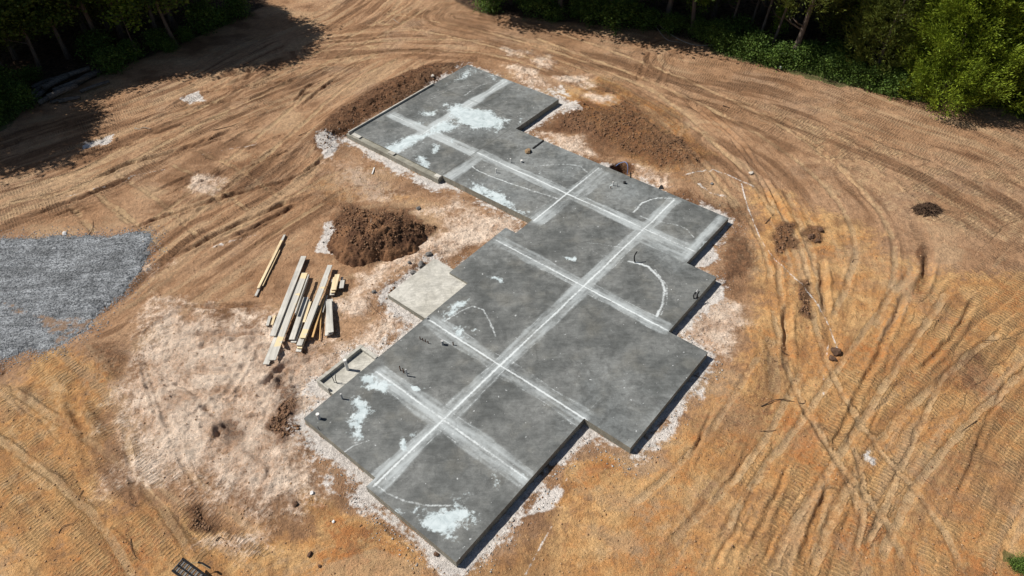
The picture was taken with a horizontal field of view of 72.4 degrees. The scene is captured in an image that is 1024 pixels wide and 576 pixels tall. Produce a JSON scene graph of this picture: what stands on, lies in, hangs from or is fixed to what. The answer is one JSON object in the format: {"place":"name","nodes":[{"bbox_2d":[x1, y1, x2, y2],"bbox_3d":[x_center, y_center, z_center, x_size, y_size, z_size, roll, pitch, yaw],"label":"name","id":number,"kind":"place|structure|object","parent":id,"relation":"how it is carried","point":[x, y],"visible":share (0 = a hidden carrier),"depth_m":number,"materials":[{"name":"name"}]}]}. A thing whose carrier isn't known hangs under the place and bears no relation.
{"place":"outdoors","nodes":[
{"label":"outdoors","id":0,"kind":"place"},
{"bbox_2d":[0,225,167,373],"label":"gravel","id":1,"kind":"structure","parent":0,"point":[55,291],"depth_m":29.91,"materials":[{"name":"gravel"}]},
{"bbox_2d":[171,558,210,575],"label":"steel ramp","id":2,"kind":"structure","parent":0,"point":[177,568],"depth_m":20.34,"materials":[{"name":"metal"}]},
{"bbox_2d":[0,0,1023,575],"bbox_3d":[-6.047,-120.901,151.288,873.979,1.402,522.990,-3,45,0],"label":"ground","id":3,"kind":"structure","parent":0,"point":[226,212],"depth_m":27.87,"materials":[{"name":"soil"}]},
{"bbox_2d":[0,90,12,124],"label":"shrub","id":4,"kind":"object","parent":3,"relation":"on","point":[2,109],"visible":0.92,"depth_m":39.71,"materials":[{"name":"green plant"}]},
{"bbox_2d":[0,93,16,112],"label":"shrub","id":5,"kind":"object","parent":3,"relation":"on","point":[8,106],"visible":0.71,"depth_m":40.38,"materials":[{"name":"green plant"}]},
{"bbox_2d":[0,103,22,125],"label":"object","id":6,"kind":"structure","parent":3,"relation":"on","point":[7,118],"depth_m":40.04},
{"bbox_2d":[0,64,30,100],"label":"shrub","id":7,"kind":"object","parent":3,"relation":"on","point":[4,75],"visible":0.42,"depth_m":41.32,"materials":[{"name":"green plant"}]},
{"bbox_2d":[0,76,33,105],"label":"shrub","id":8,"kind":"object","parent":3,"relation":"on","point":[6,85],"visible":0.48,"depth_m":40.61,"materials":[{"name":"green plant"}]},
{"bbox_2d":[0,0,41,77],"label":"hardwood tree","id":9,"kind":"object","parent":3,"relation":"on","point":[7,25],"visible":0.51,"depth_m":41.08,"materials":[{"name":"green plant"}]},
{"bbox_2d":[2,82,41,112],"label":"shrub","id":10,"kind":"object","parent":3,"relation":"on","point":[24,92],"visible":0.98,"depth_m":40.35,"materials":[{"name":"green plant"}]},
{"bbox_2d":[0,3,44,59],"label":"cedar tree","id":11,"kind":"object","parent":3,"relation":"on","point":[13,53],"visible":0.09,"depth_m":44.44,"materials":[{"name":"green plant"}]},
{"bbox_2d":[0,0,73,69],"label":"hardwood tree","id":12,"kind":"object","parent":3,"relation":"on","point":[11,10],"visible":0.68,"depth_m":41.41,"materials":[{"name":"green plant"}]},
{"bbox_2d":[31,88,49,102],"bbox_3d":[-28.063,-11.630,41.728,0.300,0.308,1.891,4,45,7],"label":"log","id":13,"kind":"object","parent":3,"relation":"on","point":[41,92],"visible":0.58,"depth_m":41.49,"materials":[{"name":"wood"}]},
{"bbox_2d":[41,73,70,90],"bbox_3d":[-27.438,-12.418,42.094,0.340,0.345,1.728,24,51,25],"label":"log","id":14,"kind":"object","parent":13,"relation":"on","point":[52,83],"visible":1,"depth_m":41.95,"materials":[{"name":"wood"}]},
{"bbox_2d":[50,66,89,80],"bbox_3d":[-26.957,-13.033,42.688,2.292,0.308,0.300,-32,52,-26],"label":"log","id":15,"kind":"object","parent":14,"relation":"on","point":[78,71],"visible":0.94,"depth_m":42.74,"materials":[{"name":"wood"}]},
{"bbox_2d":[31,77,51,88],"bbox_3d":[-28.595,-12.475,42.606,0.290,0.290,1.346,26,52,26],"label":"log","id":16,"kind":"object","parent":3,"relation":"on","point":[34,86],"visible":0.6,"depth_m":42.40,"materials":[{"name":"grey wood"}]},
{"bbox_2d":[37,96,48,104],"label":"log","id":17,"kind":"object","parent":3,"relation":"on","point":[43,100],"visible":0.44,"depth_m":40.99,"materials":[{"name":"grey wood"}]},
{"bbox_2d":[52,75,88,90],"bbox_3d":[-26.374,-12.207,41.827,0.298,0.290,2.084,33,55,31],"label":"log","id":18,"kind":"object","parent":17,"relation":"on","point":[81,79],"visible":0.81,"depth_m":41.78,"materials":[{"name":"grey wood"}]},
{"bbox_2d":[0,0,87,59],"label":"hardwood tree","id":19,"kind":"object","parent":3,"relation":"on","point":[47,17],"visible":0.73,"depth_m":41.56,"materials":[{"name":"green plant"}]},
{"bbox_2d":[58,96,80,102],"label":"log","id":20,"kind":"object","parent":3,"relation":"on","point":[65,99],"visible":1,"depth_m":40.99,"materials":[{"name":"grey wood"}]},
{"bbox_2d":[53,0,103,45],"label":"hardwood tree","id":21,"kind":"object","parent":3,"relation":"on","point":[80,3],"visible":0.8,"depth_m":43.91,"materials":[{"name":"brown plant"}]},
{"bbox_2d":[53,0,106,34],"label":"cedar tree","id":22,"kind":"object","parent":3,"relation":"on","point":[78,19],"visible":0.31,"depth_m":46.47,"materials":[{"name":"green plant"}]},
{"bbox_2d":[77,68,101,85],"bbox_3d":[-26.084,-12.941,42.951,0.439,0.401,1.866,19,49,21],"label":"log","id":23,"kind":"object","parent":3,"relation":"on","point":[91,74],"visible":0.58,"depth_m":43.00,"materials":[{"name":"grey wood"}]},
{"bbox_2d":[72,25,116,66],"bbox_3d":[-26.555,-15.377,44.714,2.942,2.099,3.032,10,46,13],"label":"shrub","id":24,"kind":"object","parent":3,"relation":"on","point":[92,39],"visible":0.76,"depth_m":44.35,"materials":[{"name":"green plant"}]},
{"bbox_2d":[79,80,109,92],"bbox_3d":[-25.111,-12.132,42.084,1.736,0.215,0.217,-33,52,-27],"label":"log","id":25,"kind":"object","parent":3,"relation":"on","point":[93,86],"visible":1,"depth_m":42.00,"materials":[{"name":"grey wood"}]},
{"bbox_2d":[94,0,113,31],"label":"hardwood tree","id":26,"kind":"object","parent":3,"relation":"on","point":[107,26],"visible":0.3,"depth_m":47.44,"materials":[{"name":"brown plant"}]},
{"bbox_2d":[88,0,126,38],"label":"hardwood tree","id":27,"kind":"object","parent":3,"relation":"on","point":[121,34],"visible":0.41,"depth_m":46.67,"materials":[{"name":"brown plant"}]},
{"bbox_2d":[86,44,129,78],"bbox_3d":[-24.981,-14.018,43.402,2.542,1.816,2.621,33,55,31],"label":"shrub","id":28,"kind":"object","parent":3,"relation":"on","point":[110,55],"visible":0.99,"depth_m":43.20,"materials":[{"name":"green plant"}]},
{"bbox_2d":[86,0,151,57],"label":"sapling","id":29,"kind":"object","parent":3,"relation":"on","point":[113,12],"visible":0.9,"depth_m":42.78,"materials":[{"name":"green plant"}]},
{"bbox_2d":[84,0,159,24],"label":"cedar tree","id":30,"kind":"object","parent":3,"relation":"on","point":[105,4],"visible":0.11,"depth_m":46.69,"materials":[{"name":"green plant"}]},
{"bbox_2d":[87,0,156,28],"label":"hardwood tree","id":31,"kind":"object","parent":3,"relation":"on","point":[153,23],"visible":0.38,"depth_m":46.03,"materials":[{"name":"brown plant"}]},
{"bbox_2d":[113,36,147,65],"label":"shrub","id":32,"kind":"object","parent":3,"relation":"on","point":[128,47],"visible":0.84,"depth_m":44.24,"materials":[{"name":"green plant"}]},
{"bbox_2d":[105,0,189,44],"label":"hardwood tree","id":33,"kind":"object","parent":3,"relation":"on","point":[159,9],"visible":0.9,"depth_m":42.68,"materials":[{"name":"green plant"}]},
{"bbox_2d":[140,25,173,54],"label":"shrub","id":34,"kind":"object","parent":3,"relation":"on","point":[154,36],"visible":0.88,"depth_m":45.14,"materials":[{"name":"green plant"}]},
{"bbox_2d":[156,37,181,53],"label":"shrub","id":35,"kind":"object","parent":3,"relation":"on","point":[170,44],"visible":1,"depth_m":45.11,"materials":[{"name":"green plant"}]},
{"bbox_2d":[164,4,178,29],"bbox_3d":[-23.147,-21.970,43.362,8.550,12.763,8.481,-11,45,-8],"label":"hardwood tree","id":36,"kind":"object","parent":3,"relation":"on","point":[172,22],"visible":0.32,"depth_m":47.23,"materials":[{"name":"brown plant"}]},
{"bbox_2d":[176,0,228,35],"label":"shrub","id":37,"kind":"object","parent":3,"relation":"on","point":[204,10],"visible":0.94,"depth_m":46.61,"materials":[{"name":"green plant"}]},
{"bbox_2d":[210,6,234,27],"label":"shrub","id":38,"kind":"object","parent":3,"relation":"on","point":[225,12],"visible":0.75,"depth_m":47.70,"materials":[{"name":"green plant"}]},
{"bbox_2d":[219,0,254,20],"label":"shrub","id":39,"kind":"object","parent":3,"relation":"on","point":[237,5],"visible":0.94,"depth_m":48.19,"materials":[{"name":"green plant"}]},
{"bbox_2d":[255,235,285,295],"bbox_3d":[-10.440,-1.034,30.285,0.100,0.045,3.866,2,45,5],"label":"plank","id":40,"kind":"object","parent":3,"relation":"on","point":[258,290],"visible":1,"depth_m":29.91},
{"bbox_2d":[257,240,282,288],"bbox_3d":[-10.433,-1.053,30.202,0.110,0.045,3.029,1,45,6],"label":"plank","id":41,"kind":"object","parent":40,"relation":"on","point":[269,265],"visible":1,"depth_m":30.09,"materials":[{"name":"brown wood"}]},
{"bbox_2d":[263,282,297,364],"bbox_3d":[-9.070,1.311,27.795,0.235,0.045,4.425,2,45,4],"label":"plank","id":42,"kind":"object","parent":3,"relation":"on","point":[267,360],"visible":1,"depth_m":27.06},
{"bbox_2d":[269,256,305,335],"bbox_3d":[-9.171,0.243,28.769,0.235,0.045,4.626,1,45,3],"label":"plank","id":43,"kind":"object","parent":42,"relation":"on","point":[280,315],"visible":1,"depth_m":28.61,"materials":[{"name":"wood"}]},
{"bbox_2d":[291,299,309,342],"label":"plank","id":44,"kind":"object","parent":3,"relation":"on","point":[297,334],"visible":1,"depth_m":27.52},
{"bbox_2d":[289,297,308,339],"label":"plank","id":45,"kind":"object","parent":44,"relation":"on","point":[298,318],"visible":1,"depth_m":27.73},
{"bbox_2d":[319,310,321,340],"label":"plank","id":46,"kind":"object","parent":3,"relation":"on","point":[320,326],"visible":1,"depth_m":27.48,"materials":[{"name":"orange wood"}]},
{"bbox_2d":[312,296,324,337],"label":"plank","id":47,"kind":"object","parent":46,"relation":"on","point":[319,313],"visible":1,"depth_m":27.75,"materials":[{"name":"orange wood"}]},
{"bbox_2d":[326,213,426,267],"bbox_3d":[-6.029,-2.408,30.975,5.332,1.613,4.097,-3,45,0],"label":"dirt mound","id":48,"kind":"object","parent":3,"relation":"on","point":[351,254],"visible":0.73,"depth_m":30.29,"materials":[{"name":"soil"}]},
{"bbox_2d":[468,0,506,14],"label":"shrub","id":49,"kind":"object","parent":3,"relation":"on","point":[482,3],"visible":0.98,"depth_m":47.53,"materials":[{"name":"green plant"}]},
{"bbox_2d":[192,62,819,530],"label":"soil clods","id":50,"kind":"object","parent":3,"relation":"on","point":[284,424],"visible":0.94,"depth_m":33.71,"materials":[{"name":"soil"}]},
{"bbox_2d":[0,34,1023,575],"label":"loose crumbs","id":51,"kind":"object","parent":3,"relation":"on","point":[568,454],"visible":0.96,"depth_m":23.47,"materials":[{"name":"soil"}]},
{"bbox_2d":[304,65,728,566],"bbox_3d":[-1.465,-2.164,31.019,22.393,0.710,22.653,30,53,29],"label":"house foundation","id":52,"kind":"object","parent":3,"relation":"on","point":[559,317],"visible":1,"depth_m":26.82,"materials":[{"name":"concrete"}]},
{"bbox_2d":[298,62,745,573],"bbox_3d":[-2.042,-2.422,31.711,21.089,1.226,27.907,-26,49,-22],"label":"footing rubble","id":53,"kind":"object","parent":3,"relation":"on","point":[648,445],"visible":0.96,"depth_m":23.26,"materials":[{"name":"stone"}]},
{"bbox_2d":[518,0,565,20],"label":"shrub","id":54,"kind":"object","parent":3,"relation":"on","point":[537,5],"visible":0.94,"depth_m":46.37,"materials":[{"name":"green plant"}]},
{"bbox_2d":[542,2,566,23],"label":"shrub","id":55,"kind":"object","parent":3,"relation":"on","point":[557,9],"visible":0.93,"depth_m":46.34,"materials":[{"name":"green plant"}]},
{"bbox_2d":[562,0,592,22],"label":"shrub","id":56,"kind":"object","parent":3,"relation":"on","point":[578,4],"visible":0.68,"depth_m":46.31,"materials":[{"name":"green plant"}]},
{"bbox_2d":[578,0,614,28],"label":"shrub","id":57,"kind":"object","parent":3,"relation":"on","point":[593,5],"visible":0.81,"depth_m":45.41,"materials":[{"name":"green plant"}]},
{"bbox_2d":[595,0,648,35],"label":"shrub","id":58,"kind":"object","parent":3,"relation":"on","point":[617,6],"visible":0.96,"depth_m":44.60,"materials":[{"name":"green plant"}]},
{"bbox_2d":[616,0,647,28],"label":"shrub","id":59,"kind":"object","parent":3,"relation":"on","point":[632,21],"visible":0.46,"depth_m":45.01,"materials":[{"name":"green plant"}]},
{"bbox_2d":[634,4,667,32],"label":"shrub","id":60,"kind":"object","parent":3,"relation":"on","point":[652,12],"visible":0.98,"depth_m":44.72,"materials":[{"name":"green plant"}]},
{"bbox_2d":[664,0,673,19],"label":"hardwood tree","id":61,"kind":"object","parent":3,"relation":"on","point":[669,8],"visible":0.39,"depth_m":44.83,"materials":[{"name":"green plant"}]},
{"bbox_2d":[657,11,688,37],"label":"shrub","id":62,"kind":"object","parent":3,"relation":"on","point":[671,18],"visible":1,"depth_m":44.24,"materials":[{"name":"green plant"}]},
{"bbox_2d":[681,10,705,32],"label":"shrub","id":63,"kind":"object","parent":3,"relation":"on","point":[689,19],"visible":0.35,"depth_m":44.55,"materials":[{"name":"green plant"}]},
{"bbox_2d":[685,17,711,42],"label":"shrub","id":64,"kind":"object","parent":3,"relation":"on","point":[698,26],"visible":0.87,"depth_m":43.45,"materials":[{"name":"green plant"}]},
{"bbox_2d":[686,0,713,15],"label":"sapling","id":65,"kind":"object","parent":3,"relation":"on","point":[702,2],"visible":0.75,"depth_m":43.81,"materials":[{"name":"green plant"}]},
{"bbox_2d":[686,0,714,33],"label":"hardwood tree","id":66,"kind":"object","parent":3,"relation":"on","point":[693,14],"visible":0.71,"depth_m":43.61,"materials":[{"name":"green plant"}]},
{"bbox_2d":[679,0,740,17],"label":"cedar tree","id":67,"kind":"object","parent":3,"relation":"on","point":[710,9],"visible":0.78,"depth_m":45.19,"materials":[{"name":"green plant"}]},
{"bbox_2d":[701,15,735,50],"bbox_3d":[12.747,-15.498,42.950,2.467,1.974,2.543,25,51,25],"label":"shrub","id":68,"kind":"object","parent":3,"relation":"on","point":[718,27],"visible":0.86,"depth_m":42.60,"materials":[{"name":"green plant"}]},
{"bbox_2d":[709,28,741,56],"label":"shrub","id":69,"kind":"object","parent":3,"relation":"on","point":[732,37],"visible":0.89,"depth_m":42.24,"materials":[{"name":"green plant"}]},
{"bbox_2d":[720,13,758,44],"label":"shrub","id":70,"kind":"object","parent":3,"relation":"on","point":[740,23],"visible":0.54,"depth_m":42.80,"materials":[{"name":"green plant"}]},
{"bbox_2d":[728,33,754,59],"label":"shrub","id":71,"kind":"object","parent":3,"relation":"on","point":[740,46],"visible":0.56,"depth_m":41.95,"materials":[{"name":"green plant"}]},
{"bbox_2d":[748,0,759,27],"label":"hardwood tree","id":72,"kind":"object","parent":3,"relation":"on","point":[755,11],"visible":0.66,"depth_m":43.04,"materials":[{"name":"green plant"}]},
{"bbox_2d":[734,27,778,64],"bbox_3d":[14.437,-14.358,41.673,2.560,2.017,2.639,-12,46,-9],"label":"shrub","id":73,"kind":"object","parent":3,"relation":"on","point":[757,39],"visible":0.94,"depth_m":41.21,"materials":[{"name":"green plant"}]},
{"bbox_2d":[761,0,773,31],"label":"hardwood tree","id":74,"kind":"object","parent":3,"relation":"on","point":[767,15],"visible":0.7,"depth_m":41.85,"materials":[{"name":"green plant"}]},
{"bbox_2d":[756,46,786,68],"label":"shrub","id":75,"kind":"object","parent":3,"relation":"on","point":[767,53],"visible":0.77,"depth_m":41.03,"materials":[{"name":"green plant"}]},
{"bbox_2d":[770,1,788,47],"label":"hardwood tree","id":76,"kind":"object","parent":3,"relation":"on","point":[778,29],"visible":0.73,"depth_m":40.98,"materials":[{"name":"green plant"}]},
{"bbox_2d":[768,6,792,36],"bbox_3d":[16.103,-15.643,42.050,1.496,2.783,1.426,17,48,19],"label":"sapling","id":77,"kind":"object","parent":3,"relation":"on","point":[781,9],"visible":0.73,"depth_m":41.64,"materials":[{"name":"green plant"}]},
{"bbox_2d":[761,40,803,71],"bbox_3d":[15.761,-13.631,40.969,2.343,1.877,2.549,8,46,10],"label":"shrub","id":78,"kind":"object","parent":3,"relation":"on","point":[785,49],"visible":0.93,"depth_m":40.64,"materials":[{"name":"green plant"}]},
{"bbox_2d":[796,0,806,22],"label":"hardwood tree","id":79,"kind":"object","parent":3,"relation":"on","point":[800,17],"visible":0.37,"depth_m":44.75,"materials":[{"name":"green plant"}]},
{"bbox_2d":[782,39,823,72],"bbox_3d":[17.014,-13.603,40.922,2.530,1.840,2.455,-20,47,-17],"label":"shrub","id":80,"kind":"object","parent":3,"relation":"on","point":[805,46],"visible":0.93,"depth_m":40.39,"materials":[{"name":"green plant"}]},
{"bbox_2d":[774,0,853,63],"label":"cedar tree","id":81,"kind":"object","parent":3,"relation":"on","point":[811,6],"visible":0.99,"depth_m":38.64,"materials":[{"name":"green plant"}]},
{"bbox_2d":[803,54,825,71],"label":"shrub","id":82,"kind":"object","parent":3,"relation":"on","point":[816,63],"visible":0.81,"depth_m":40.33,"materials":[{"name":"green plant"}]},
{"bbox_2d":[714,38,925,102],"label":"grass","id":83,"kind":"structure","parent":3,"relation":"on","point":[815,72],"depth_m":39.88,"materials":[{"name":"plant"}]},
{"bbox_2d":[815,35,852,70],"bbox_3d":[18.852,-13.562,40.738,2.502,1.840,2.579,26,51,26],"label":"shrub","id":84,"kind":"object","parent":3,"relation":"on","point":[834,44],"visible":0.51,"depth_m":40.42,"materials":[{"name":"green plant"}]},
{"bbox_2d":[830,347,840,356],"bbox_3d":[11.975,2.360,25.852,0.392,0.303,0.346,-7,45,-4],"label":"clod","id":85,"kind":"object","parent":3,"relation":"on","point":[835,351],"visible":0.99,"depth_m":25.75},
{"bbox_2d":[817,49,854,81],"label":"shrub","id":86,"kind":"object","parent":3,"relation":"on","point":[834,62],"visible":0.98,"depth_m":39.61,"materials":[{"name":"green plant"}]},
{"bbox_2d":[835,57,873,85],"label":"shrub","id":87,"kind":"object","parent":3,"relation":"on","point":[855,69],"visible":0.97,"depth_m":39.13,"materials":[{"name":"green plant"}]},
{"bbox_2d":[811,0,906,51],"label":"cedar tree","id":88,"kind":"object","parent":3,"relation":"on","point":[841,22],"visible":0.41,"depth_m":40.65,"materials":[{"name":"green plant"}]},
{"bbox_2d":[841,0,889,40],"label":"sapling","id":89,"kind":"object","parent":3,"relation":"on","point":[858,5],"visible":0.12,"depth_m":39.67,"materials":[{"name":"green plant"}]},
{"bbox_2d":[859,61,893,94],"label":"shrub","id":90,"kind":"object","parent":3,"relation":"on","point":[875,79],"visible":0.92,"depth_m":38.64,"materials":[{"name":"green plant"}]},
{"bbox_2d":[835,0,936,77],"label":"cedar tree","id":91,"kind":"object","parent":3,"relation":"on","point":[888,35],"visible":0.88,"depth_m":37.42,"materials":[{"name":"green plant"}]},
{"bbox_2d":[878,67,916,100],"bbox_3d":[21.281,-11.153,38.243,2.273,1.704,2.205,7,46,10],"label":"shrub","id":92,"kind":"object","parent":3,"relation":"on","point":[898,76],"visible":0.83,"depth_m":37.92,"materials":[{"name":"green plant"}]},
{"bbox_2d":[864,0,964,44],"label":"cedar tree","id":93,"kind":"object","parent":3,"relation":"on","point":[901,21],"visible":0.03,"depth_m":39.24,"materials":[{"name":"green plant"}]},
{"bbox_2d":[904,201,951,217],"bbox_3d":[18.637,-3.530,31.268,1.770,0.541,1.217,-20,47,-16],"label":"brush heap","id":94,"kind":"object","parent":3,"relation":"on","point":[926,206],"visible":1,"depth_m":31.20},
{"bbox_2d":[891,0,1023,121],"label":"cedar tree","id":95,"kind":"object","parent":3,"relation":"on","point":[945,15],"visible":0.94,"depth_m":35.11,"materials":[{"name":"green plant"}]},
{"bbox_2d":[944,1,1023,121],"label":"cedar tree","id":96,"kind":"object","parent":3,"relation":"on","point":[1016,74],"visible":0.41,"depth_m":35.44,"materials":[{"name":"green plant"}]},
{"bbox_2d":[1004,551,1023,575],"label":"shrub","id":97,"kind":"object","parent":3,"relation":"on","point":[1021,564],"visible":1,"depth_m":19.95,"materials":[{"name":"green plant"}]},
{"bbox_2d":[1006,95,1023,115],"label":"shrub","id":98,"kind":"object","parent":3,"relation":"on","point":[1014,100],"visible":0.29,"depth_m":36.67,"materials":[{"name":"green plant"}]},
{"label":"log","id":99,"kind":"object","parent":3,"relation":"on","visible":0},
{"bbox_2d":[46,83,78,99],"bbox_3d":[-26.485,-11.614,41.236,0.340,0.345,1.747,31,54,29],"label":"log","id":100,"kind":"object","parent":99,"relation":"on","point":[56,93],"visible":1,"depth_m":41.10,"materials":[{"name":"grey wood"}]},
{"label":"plank","id":101,"kind":"object","parent":3,"relation":"on","visible":0},
{"bbox_2d":[269,273,307,360],"bbox_3d":[-8.857,1.037,27.847,0.250,0.045,4.726,1,45,2],"label":"plank","id":102,"kind":"object","parent":101,"relation":"on","point":[285,324],"visible":1,"depth_m":27.65,"materials":[{"name":"wood"}]},
{"bbox_2d":[295,274,309,314],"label":"plank","id":103,"kind":"object","parent":102,"relation":"on","point":[302,294],"visible":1,"depth_m":28.43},
{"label":"plank","id":104,"kind":"object","parent":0,"visible":0},
{"bbox_2d":[297,305,319,348],"bbox_3d":[-7.976,1.507,27.436,0.200,0.046,2.265,2,45,7],"label":"plank","id":105,"kind":"object","parent":104,"relation":"on","point":[299,347],"visible":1,"depth_m":27.30,"materials":[{"name":"brown wood"}]},
{"bbox_2d":[296,265,332,345],"bbox_3d":[-7.930,0.613,28.227,0.215,0.046,4.499,1,45,6],"label":"plank","id":106,"kind":"object","parent":105,"relation":"on","point":[325,275],"visible":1,"depth_m":29.26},
{"bbox_2d":[300,278,327,338],"bbox_3d":[-7.896,0.759,27.973,0.235,0.045,3.312,1,45,5],"label":"plank","id":107,"kind":"object","parent":106,"relation":"on","point":[310,317],"visible":1,"depth_m":27.88,"materials":[{"name":"wood"}]},
{"label":"plank","id":108,"kind":"object","parent":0,"visible":0},
{"bbox_2d":[326,300,333,332],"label":"plank","id":109,"kind":"object","parent":108,"relation":"on","point":[329,313],"visible":1,"depth_m":27.64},
{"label":"plank","id":110,"kind":"object","parent":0,"visible":0},
{"bbox_2d":[331,274,339,290],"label":"plank","id":111,"kind":"object","parent":110,"relation":"on","point":[335,281],"visible":1,"depth_m":29.02,"materials":[{"name":"brown wood"}]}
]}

